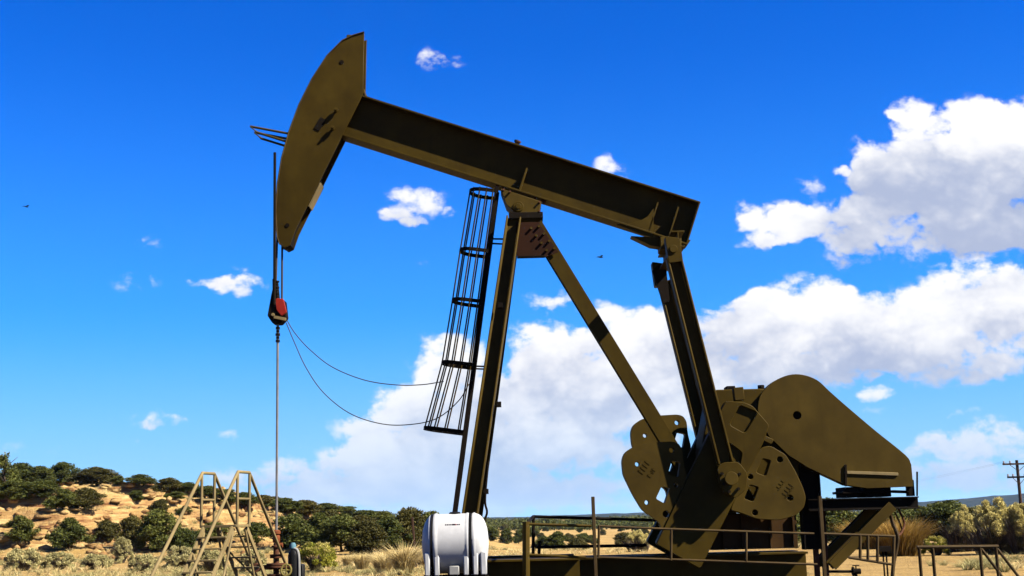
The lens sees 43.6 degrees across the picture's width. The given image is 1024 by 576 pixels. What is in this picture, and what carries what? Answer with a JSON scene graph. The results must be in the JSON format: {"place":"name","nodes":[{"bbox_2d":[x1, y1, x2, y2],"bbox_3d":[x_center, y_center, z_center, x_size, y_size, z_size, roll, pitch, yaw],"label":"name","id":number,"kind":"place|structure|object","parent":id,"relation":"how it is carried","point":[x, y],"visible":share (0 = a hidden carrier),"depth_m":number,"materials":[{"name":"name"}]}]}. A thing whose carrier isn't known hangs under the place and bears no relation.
{"place":"outdoors","nodes":[
{"label":"outdoors","id":0,"kind":"place"},
{"bbox_2d":[0,480,1023,575],"bbox_3d":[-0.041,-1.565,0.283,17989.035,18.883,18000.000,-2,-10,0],"label":"ground","id":1,"kind":"structure","parent":0,"point":[904,565],"depth_m":83.50,"materials":[{"name":"soil"}]},
{"bbox_2d":[0,452,21,485],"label":"juniper tree","id":2,"kind":"object","parent":1,"relation":"on","point":[5,464],"visible":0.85,"depth_m":101.34,"materials":[{"name":"green plant"}]},
{"bbox_2d":[0,478,32,499],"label":"juniper tree","id":3,"kind":"object","parent":1,"relation":"on","point":[10,488],"visible":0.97,"depth_m":99.35,"materials":[{"name":"green plant"}]},
{"bbox_2d":[2,515,41,541],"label":"juniper tree","id":4,"kind":"object","parent":1,"relation":"on","point":[22,527],"visible":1,"depth_m":82.92,"materials":[{"name":"green plant"}]},
{"bbox_2d":[0,462,43,481],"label":"juniper tree","id":5,"kind":"object","parent":1,"relation":"on","point":[25,469],"visible":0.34,"depth_m":139.55,"materials":[{"name":"green plant"}]},
{"bbox_2d":[2,547,44,570],"bbox_3d":[-21.913,12.166,57.509,2.165,1.088,2.244,-2,-10,0],"label":"sagebrush","id":6,"kind":"object","parent":1,"relation":"on","point":[29,558],"visible":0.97,"depth_m":57.20,"materials":[{"name":"plant"}]},
{"bbox_2d":[32,532,46,538],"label":"sandstone rock","id":7,"kind":"object","parent":1,"relation":"on","point":[40,535],"visible":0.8,"depth_m":83.59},
{"bbox_2d":[18,480,63,499],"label":"juniper tree","id":8,"kind":"object","parent":1,"relation":"on","point":[36,487],"visible":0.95,"depth_m":100.19,"materials":[{"name":"green plant"}]},
{"bbox_2d":[23,465,58,482],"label":"juniper tree","id":9,"kind":"object","parent":1,"relation":"on","point":[40,472],"visible":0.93,"depth_m":139.03,"materials":[{"name":"green plant"}]},
{"bbox_2d":[40,551,76,569],"bbox_3d":[-20.621,12.395,58.255,1.849,0.872,1.949,-2,-10,0],"label":"sagebrush","id":10,"kind":"object","parent":1,"relation":"on","point":[67,559],"visible":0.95,"depth_m":57.93,"materials":[{"name":"plant"}]},
{"bbox_2d":[42,489,84,508],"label":"juniper tree","id":11,"kind":"object","parent":1,"relation":"on","point":[62,498],"visible":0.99,"depth_m":90.56,"materials":[{"name":"green plant"}]},
{"bbox_2d":[49,461,81,482],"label":"juniper tree","id":12,"kind":"object","parent":1,"relation":"on","point":[62,469],"visible":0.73,"depth_m":141.57,"materials":[{"name":"green plant"}]},
{"bbox_2d":[44,517,95,549],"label":"juniper tree","id":13,"kind":"object","parent":1,"relation":"on","point":[69,532],"visible":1,"depth_m":80.35,"materials":[{"name":"green plant"}]},
{"bbox_2d":[68,487,107,509],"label":"juniper tree","id":14,"kind":"object","parent":1,"relation":"on","point":[88,496],"visible":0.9,"depth_m":91.94,"materials":[{"name":"green plant"}]},
{"bbox_2d":[66,466,121,485],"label":"juniper tree","id":15,"kind":"object","parent":1,"relation":"on","point":[95,474],"visible":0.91,"depth_m":132.64,"materials":[{"name":"green plant"}]},
{"bbox_2d":[79,553,113,569],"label":"sagebrush","id":16,"kind":"object","parent":1,"relation":"on","point":[91,560],"visible":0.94,"depth_m":57.54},
{"bbox_2d":[94,519,122,542],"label":"juniper tree","id":17,"kind":"object","parent":1,"relation":"on","point":[106,529],"visible":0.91,"depth_m":85.25,"materials":[{"name":"green plant"}]},
{"bbox_2d":[108,487,122,492],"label":"sandstone rock","id":18,"kind":"object","parent":1,"relation":"on","point":[116,489],"visible":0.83,"depth_m":121.57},
{"bbox_2d":[108,476,126,484],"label":"juniper tree","id":19,"kind":"object","parent":1,"relation":"on","point":[116,479],"visible":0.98,"depth_m":122.46,"materials":[{"name":"green plant"}]},
{"bbox_2d":[110,536,135,563],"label":"sagebrush","id":20,"kind":"object","parent":1,"relation":"on","point":[120,554],"visible":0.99,"depth_m":65.54,"materials":[{"name":"plant"}]},
{"bbox_2d":[113,515,141,545],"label":"juniper tree","id":21,"kind":"object","parent":1,"relation":"on","point":[130,525],"visible":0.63,"depth_m":80.92,"materials":[{"name":"green plant"}]},
{"bbox_2d":[128,490,144,501],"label":"juniper tree","id":22,"kind":"object","parent":1,"relation":"on","point":[137,494],"visible":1,"depth_m":102.85,"materials":[{"name":"green plant"}]},
{"bbox_2d":[123,474,157,486],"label":"juniper tree","id":23,"kind":"object","parent":1,"relation":"on","point":[142,479],"visible":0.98,"depth_m":122.07,"materials":[{"name":"green plant"}]},
{"bbox_2d":[128,553,160,572],"bbox_3d":[-15.086,11.240,52.248,1.750,0.836,1.638,7,-14,-40],"label":"sagebrush","id":24,"kind":"object","parent":1,"relation":"on","point":[148,561],"visible":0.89,"depth_m":52.04,"materials":[{"name":"plant"}]},
{"bbox_2d":[132,508,181,550],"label":"juniper tree","id":25,"kind":"object","parent":1,"relation":"on","point":[157,526],"visible":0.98,"depth_m":79.17,"materials":[{"name":"green plant"}]},
{"bbox_2d":[149,499,170,509],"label":"juniper tree","id":26,"kind":"object","parent":1,"relation":"on","point":[160,504],"visible":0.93,"depth_m":97.44,"materials":[{"name":"green plant"}]},
{"bbox_2d":[150,477,183,492],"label":"juniper tree","id":27,"kind":"object","parent":1,"relation":"on","point":[168,484],"visible":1,"depth_m":114.88,"materials":[{"name":"green plant"}]},
{"bbox_2d":[163,491,187,498],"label":"juniper tree","id":28,"kind":"object","parent":1,"relation":"on","point":[177,495],"visible":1,"depth_m":106.19,"materials":[{"name":"green plant"}]},
{"bbox_2d":[162,545,193,568],"bbox_3d":[-14.419,11.675,55.524,1.821,1.091,1.747,-2,-10,0],"label":"sagebrush","id":29,"kind":"object","parent":1,"relation":"on","point":[174,559],"visible":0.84,"depth_m":55.20,"materials":[{"name":"plant"}]},
{"bbox_2d":[160,527,199,554],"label":"juniper tree","id":30,"kind":"object","parent":1,"relation":"on","point":[186,536],"visible":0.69,"depth_m":73.77,"materials":[{"name":"green plant"}]},
{"bbox_2d":[178,482,198,491],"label":"juniper tree","id":31,"kind":"object","parent":1,"relation":"on","point":[187,486],"visible":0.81,"depth_m":115.62,"materials":[{"name":"green plant"}]},
{"bbox_2d":[192,485,218,498],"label":"juniper tree","id":32,"kind":"object","parent":1,"relation":"on","point":[208,491],"visible":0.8,"depth_m":108.81,"materials":[{"name":"green plant"}]},
{"bbox_2d":[0,480,416,559],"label":"rubble","id":33,"kind":"object","parent":1,"relation":"on","point":[97,547],"visible":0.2,"depth_m":90.19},
{"bbox_2d":[198,550,225,572],"bbox_3d":[-11.452,10.445,48.762,1.498,1.065,1.601,6,-13,-36],"label":"sagebrush","id":34,"kind":"object","parent":1,"relation":"on","point":[208,554],"visible":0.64,"depth_m":48.52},
{"bbox_2d":[196,521,229,542],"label":"juniper tree","id":35,"kind":"object","parent":1,"relation":"on","point":[224,529],"visible":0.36,"depth_m":82.97,"materials":[{"name":"green plant"}]},
{"bbox_2d":[150,470,287,575],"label":"pipe stile","id":36,"kind":"object","parent":1,"relation":"on","point":[224,548],"visible":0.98,"depth_m":24.03,"materials":[{"name":"metal"}]},
{"bbox_2d":[210,489,235,502],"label":"juniper tree","id":37,"kind":"object","parent":1,"relation":"on","point":[232,497],"visible":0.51,"depth_m":110.20,"materials":[{"name":"green plant"}]},
{"bbox_2d":[239,492,259,505],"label":"juniper tree","id":38,"kind":"object","parent":1,"relation":"on","point":[254,499],"visible":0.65,"depth_m":111.93,"materials":[{"name":"green plant"}]},
{"bbox_2d":[235,521,269,543],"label":"juniper tree","id":39,"kind":"object","parent":1,"relation":"on","point":[255,528],"visible":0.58,"depth_m":82.31,"materials":[{"name":"green plant"}]},
{"bbox_2d":[239,549,266,573],"bbox_3d":[-9.732,10.317,48.394,1.446,0.927,1.396,-2,-10,0],"label":"sagebrush","id":40,"kind":"object","parent":1,"relation":"on","point":[248,564],"visible":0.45,"depth_m":48.18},
{"bbox_2d":[256,495,280,504],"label":"juniper tree","id":41,"kind":"object","parent":1,"relation":"on","point":[266,499],"visible":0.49,"depth_m":116.36,"materials":[{"name":"green plant"}]},
{"bbox_2d":[258,512,306,548],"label":"juniper tree","id":42,"kind":"object","parent":1,"relation":"on","point":[291,523],"visible":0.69,"depth_m":79.52,"materials":[{"name":"green plant"}]},
{"bbox_2d":[265,497,304,513],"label":"juniper tree","id":43,"kind":"object","parent":1,"relation":"on","point":[285,504],"visible":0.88,"depth_m":108.33,"materials":[{"name":"green plant"}]},
{"bbox_2d":[288,500,320,516],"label":"juniper tree","id":44,"kind":"object","parent":1,"relation":"on","point":[311,506],"visible":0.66,"depth_m":111.30,"materials":[{"name":"green plant"}]},
{"bbox_2d":[291,512,333,548],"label":"juniper tree","id":45,"kind":"object","parent":1,"relation":"on","point":[310,531],"visible":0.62,"depth_m":77.08,"materials":[{"name":"green plant"}]},
{"bbox_2d":[299,541,341,571],"bbox_3d":[-7.317,10.053,47.957,2.006,1.146,2.064,8,-14,-43],"label":"rabbitbrush","id":46,"kind":"object","parent":1,"relation":"on","point":[321,558],"visible":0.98,"depth_m":47.69,"materials":[{"name":"green plant"}]},
{"bbox_2d":[318,502,343,513],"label":"juniper tree","id":47,"kind":"object","parent":1,"relation":"on","point":[324,507],"visible":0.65,"depth_m":122.42,"materials":[{"name":"green plant"}]},
{"bbox_2d":[323,510,340,519],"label":"juniper tree","id":48,"kind":"object","parent":1,"relation":"on","point":[330,513],"visible":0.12,"depth_m":91.84,"materials":[{"name":"green plant"}]},
{"bbox_2d":[314,513,359,551],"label":"juniper tree","id":49,"kind":"object","parent":1,"relation":"on","point":[338,527],"visible":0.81,"depth_m":74.62,"materials":[{"name":"green plant"}]},
{"bbox_2d":[337,506,356,514],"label":"juniper tree","id":50,"kind":"object","parent":1,"relation":"on","point":[348,509],"visible":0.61,"depth_m":159.47,"materials":[{"name":"green plant"}]},
{"bbox_2d":[339,553,359,565],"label":"dry grass clump","id":51,"kind":"object","parent":1,"relation":"on","point":[345,558],"visible":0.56,"depth_m":53.68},
{"bbox_2d":[348,510,378,516],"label":"juniper tree","id":52,"kind":"object","parent":1,"relation":"on","point":[364,512],"visible":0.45,"depth_m":135.92,"materials":[{"name":"green plant"}]},
{"bbox_2d":[349,551,378,568],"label":"dry grass clump","id":53,"kind":"object","parent":1,"relation":"on","point":[359,559],"visible":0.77,"depth_m":48.55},
{"bbox_2d":[353,514,379,521],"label":"juniper tree","id":54,"kind":"object","parent":1,"relation":"on","point":[359,518],"visible":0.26,"depth_m":97.75,"materials":[{"name":"green plant"}]},
{"bbox_2d":[345,520,389,554],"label":"juniper tree","id":55,"kind":"object","parent":1,"relation":"on","point":[368,536],"visible":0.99,"depth_m":70.05,"materials":[{"name":"green plant"}]},
{"bbox_2d":[364,549,399,573],"bbox_3d":[-4.329,9.109,42.882,1.696,0.967,1.702,-2,-10,0],"label":"dry grass clump","id":56,"kind":"object","parent":1,"relation":"on","point":[378,563],"visible":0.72,"depth_m":42.65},
{"bbox_2d":[368,510,396,519],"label":"juniper tree","id":57,"kind":"object","parent":1,"relation":"on","point":[382,514],"visible":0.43,"depth_m":106.80,"materials":[{"name":"green plant"}]},
{"bbox_2d":[375,517,415,551],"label":"juniper tree","id":58,"kind":"object","parent":1,"relation":"on","point":[393,528],"visible":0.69,"depth_m":74.61,"materials":[{"name":"green plant"}]},
{"bbox_2d":[374,538,422,574],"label":"dry grass clump","id":59,"kind":"object","parent":1,"relation":"on","point":[408,560],"visible":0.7,"depth_m":41.07,"materials":[{"name":"plant"}]},
{"bbox_2d":[394,506,426,548],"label":"juniper tree","id":60,"kind":"object","parent":1,"relation":"on","point":[403,516],"visible":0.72,"depth_m":77.55,"materials":[{"name":"green plant"}]},
{"bbox_2d":[411,517,416,566],"bbox_3d":[-3.754,9.871,49.247,0.228,2.088,0.080,-2,-10,0],"label":"marker post","id":61,"kind":"object","parent":1,"relation":"on","point":[412,522],"visible":0.54,"depth_m":49.29,"materials":[{"name":"brown wood"}]},
{"bbox_2d":[409,545,424,568],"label":"dry grass clump","id":62,"kind":"object","parent":1,"relation":"on","point":[421,562],"visible":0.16,"depth_m":46.58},
{"bbox_2d":[421,510,439,540],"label":"juniper tree","id":63,"kind":"object","parent":1,"relation":"on","point":[428,513],"visible":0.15,"depth_m":78.77,"materials":[{"name":"green plant"}]},
{"bbox_2d":[487,527,499,540],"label":"juniper tree","id":64,"kind":"object","parent":1,"relation":"on","point":[493,534],"visible":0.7,"depth_m":176.57,"materials":[{"name":"green plant"}]},
{"bbox_2d":[498,528,514,543],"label":"juniper tree","id":65,"kind":"object","parent":1,"relation":"on","point":[506,533],"visible":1,"depth_m":179.61,"materials":[{"name":"green plant"}]},
{"bbox_2d":[0,486,1023,575],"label":"dry grass","id":66,"kind":"structure","parent":1,"relation":"on","point":[619,551],"depth_m":56.92,"materials":[{"name":"plant"}]},
{"bbox_2d":[0,489,1023,575],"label":"scrub","id":67,"kind":"object","parent":1,"relation":"on","point":[969,563],"visible":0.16,"depth_m":44.08,"materials":[{"name":"plant"}]},
{"bbox_2d":[513,531,521,543],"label":"juniper tree","id":68,"kind":"object","parent":1,"relation":"on","point":[517,536],"visible":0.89,"depth_m":200.38,"materials":[{"name":"green plant"}]},
{"bbox_2d":[535,536,547,545],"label":"juniper tree","id":69,"kind":"object","parent":1,"relation":"on","point":[543,539],"visible":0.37,"depth_m":147.60,"materials":[{"name":"green plant"}]},
{"bbox_2d":[542,531,570,549],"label":"juniper tree","id":70,"kind":"object","parent":1,"relation":"on","point":[557,538],"visible":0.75,"depth_m":114.55,"materials":[{"name":"green plant"}]},
{"bbox_2d":[567,538,585,549],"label":"juniper tree","id":71,"kind":"object","parent":1,"relation":"on","point":[575,541],"visible":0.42,"depth_m":132.26,"materials":[{"name":"green plant"}]},
{"bbox_2d":[585,535,600,544],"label":"juniper tree","id":72,"kind":"object","parent":1,"relation":"on","point":[589,538],"visible":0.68,"depth_m":198.42,"materials":[{"name":"green plant"}]},
{"bbox_2d":[612,532,627,543],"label":"juniper tree","id":73,"kind":"object","parent":1,"relation":"on","point":[619,537],"visible":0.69,"depth_m":175.19,"materials":[{"name":"green plant"}]},
{"bbox_2d":[620,529,649,551],"bbox_3d":[6.217,12.528,63.348,2.148,1.200,1.908,-2,-10,0],"label":"pale brush","id":74,"kind":"object","parent":1,"relation":"on","point":[639,536],"visible":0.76,"depth_m":63.12,"materials":[{"name":"beige plant"}]},
{"bbox_2d":[482,506,1009,530],"bbox_3d":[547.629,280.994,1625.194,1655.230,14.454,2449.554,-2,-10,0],"label":"woodland","id":75,"kind":"object","parent":1,"relation":"on","point":[495,523],"visible":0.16,"depth_m":456.38,"materials":[{"name":"green plant"}]},
{"bbox_2d":[796,518,800,542],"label":"juniper tree","id":76,"kind":"object","parent":1,"relation":"on","point":[798,530],"visible":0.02,"depth_m":121.58,"materials":[{"name":"green plant"}]},
{"bbox_2d":[796,497,857,540],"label":"juniper tree","id":77,"kind":"object","parent":1,"relation":"on","point":[833,518],"visible":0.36,"depth_m":89.50,"materials":[{"name":"green plant"}]},
{"bbox_2d":[834,517,908,548],"bbox_3d":[16.674,11.266,59.411,4.321,1.701,4.082,-2,-10,0],"label":"amber brush","id":78,"kind":"object","parent":1,"relation":"on","point":[863,544],"visible":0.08,"depth_m":58.81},
{"bbox_2d":[882,512,900,525],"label":"juniper tree","id":79,"kind":"object","parent":1,"relation":"on","point":[895,519],"visible":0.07,"depth_m":105.12,"materials":[{"name":"green plant"}]},
{"bbox_2d":[865,512,940,556],"bbox_3d":[14.485,9.180,48.134,4.019,1.756,3.919,-2,-10,0],"label":"amber brush","id":80,"kind":"object","parent":1,"relation":"on","point":[912,536],"visible":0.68,"depth_m":47.35,"materials":[{"name":"plant"}]},
{"bbox_2d":[898,511,920,525],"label":"juniper tree","id":81,"kind":"object","parent":1,"relation":"on","point":[910,515],"visible":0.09,"depth_m":102.16,"materials":[{"name":"green plant"}]},
{"bbox_2d":[898,503,930,519],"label":"juniper tree","id":82,"kind":"object","parent":1,"relation":"on","point":[909,510],"visible":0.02,"depth_m":106.53,"materials":[{"name":"green plant"}]},
{"bbox_2d":[921,535,951,554],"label":"rabbitbrush","id":83,"kind":"object","parent":1,"relation":"on","point":[938,540],"visible":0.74,"depth_m":46.62,"materials":[{"name":"green plant"}]},
{"bbox_2d":[914,499,968,538],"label":"juniper tree","id":84,"kind":"object","parent":1,"relation":"on","point":[940,512],"visible":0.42,"depth_m":83.19,"materials":[{"name":"green plant"}]},
{"bbox_2d":[934,504,983,551],"bbox_3d":[17.719,9.510,50.460,2.116,1.964,2.331,-2,-10,0],"label":"tall brush","id":85,"kind":"object","parent":1,"relation":"on","point":[953,536],"visible":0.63,"depth_m":50.13,"materials":[{"name":"beige plant"}]},
{"bbox_2d":[945,507,982,529],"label":"juniper tree","id":86,"kind":"object","parent":1,"relation":"on","point":[972,509],"visible":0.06,"depth_m":80.91,"materials":[{"name":"green plant"}]},
{"bbox_2d":[917,545,1019,575],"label":"pipe barrier","id":87,"kind":"object","parent":1,"relation":"on","point":[980,548],"visible":1,"depth_m":27.35,"materials":[{"name":"metal"}]},
{"bbox_2d":[952,497,1015,554],"bbox_3d":[17.418,8.599,46.070,3.272,2.173,2.942,-2,-10,0],"label":"tall brush","id":88,"kind":"object","parent":1,"relation":"on","point":[993,532],"visible":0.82,"depth_m":45.71,"materials":[{"name":"green plant"}]},
{"bbox_2d":[1001,502,1023,553],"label":"tall brush","id":89,"kind":"object","parent":1,"relation":"on","point":[1016,511],"visible":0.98,"depth_m":45.03,"materials":[{"name":"beige plant"}]},
{"bbox_2d":[1002,460,1023,503],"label":"utility pole","id":90,"kind":"object","parent":1,"relation":"on","point":[1017,464],"visible":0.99,"depth_m":147.97,"materials":[{"name":"brown wood"}]},
{"bbox_2d":[0,0,1023,516],"label":"sky","id":91,"kind":"structure","parent":0,"point":[854,168],"materials":[{"name":"blue"}]},
{"bbox_2d":[487,493,1023,519],"bbox_3d":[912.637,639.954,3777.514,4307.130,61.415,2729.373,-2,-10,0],"label":"ridge","id":92,"kind":"structure","parent":0,"point":[1008,500],"depth_m":3464.31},
{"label":"well pad","id":93,"kind":"structure","parent":0,"visible":0},
{"bbox_2d":[251,530,291,575],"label":"wellhead","id":94,"kind":"object","parent":93,"relation":"on","point":[275,566],"visible":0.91,"depth_m":25.86,"materials":[{"name":"metal"}]},
{"bbox_2d":[288,543,304,575],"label":"injection pump","id":95,"kind":"object","parent":93,"relation":"on","point":[298,568],"visible":1,"depth_m":26.06,"materials":[{"name":"black plastic"}]},
{"bbox_2d":[422,512,489,575],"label":"chemical tank","id":96,"kind":"object","parent":93,"relation":"on","point":[455,543],"visible":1,"depth_m":23.64,"materials":[{"name":"white plastic"}]},
{"bbox_2d":[522,522,590,575],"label":"guard rail","id":97,"kind":"object","parent":93,"relation":"on","point":[526,554],"visible":1,"depth_m":24.07,"materials":[{"name":"metal"}]},
{"bbox_2d":[250,31,919,575],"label":"pumpjack","id":98,"kind":"object","parent":93,"relation":"on","point":[760,457],"visible":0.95,"depth_m":26.06,"materials":[{"name":"green paint"}]},
{"bbox_2d":[268,152,287,529],"bbox_3d":[-4.875,1.391,26.606,0.402,8.590,0.509,-2,-10,0],"label":"polished rod","id":99,"kind":"object","parent":98,"relation":"hanging from","point":[278,313],"visible":0.98,"depth_m":26.69,"materials":[{"name":"metal"}]},
{"bbox_2d":[286,320,443,385],"bbox_3d":[-3.063,1.336,26.692,3.295,1.453,0.200,-2,-10,3],"label":"sensor cable","id":100,"kind":"object","parent":99,"relation":"attached to","point":[354,376],"visible":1,"depth_m":26.60,"materials":[{"name":"rubber"}]},
{"bbox_2d":[286,322,468,425],"bbox_3d":[-2.802,1.743,26.521,3.827,2.218,0.262,-2,-10,0],"label":"sensor cable","id":101,"kind":"object","parent":99,"relation":"attached to","point":[357,416],"visible":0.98,"depth_m":26.46,"materials":[{"name":"rubber"}]},
{"bbox_2d":[527,515,654,553],"bbox_3d":[0.901,5.181,26.729,2.238,0.900,4.749,-9,-13,37],"label":"guard rail","id":102,"kind":"object","parent":93,"relation":"on","point":[539,547],"visible":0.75,"depth_m":27.84,"materials":[{"name":"metal"}]},
{"bbox_2d":[591,497,597,575],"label":"steel stake","id":103,"kind":"object","parent":93,"relation":"on","point":[594,535],"visible":1,"depth_m":23.93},
{"bbox_2d":[597,525,817,565],"bbox_3d":[3.644,4.825,24.008,4.112,0.854,0.048,-2,-10,0],"label":"guard rail","id":104,"kind":"object","parent":93,"relation":"on","point":[746,532],"visible":1,"depth_m":24.00,"materials":[{"name":"metal"}]},
{"bbox_2d":[818,496,826,575],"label":"steel stake","id":105,"kind":"object","parent":93,"relation":"on","point":[822,542],"visible":1,"depth_m":24.01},
{"bbox_2d":[829,565,860,575],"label":"pipe valve","id":106,"kind":"object","parent":93,"relation":"on","point":[855,571],"visible":0.93,"depth_m":26.81,"materials":[{"name":"metal"}]},
{"bbox_2d":[824,532,895,575],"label":"guard rail","id":107,"kind":"object","parent":93,"relation":"on","point":[867,559],"visible":0.94,"depth_m":24.75,"materials":[{"name":"metal"}]},
{"bbox_2d":[879,546,890,575],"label":"meter stand","id":108,"kind":"object","parent":93,"relation":"on","point":[883,549],"visible":0.9,"depth_m":27.34,"materials":[{"name":"metal"}]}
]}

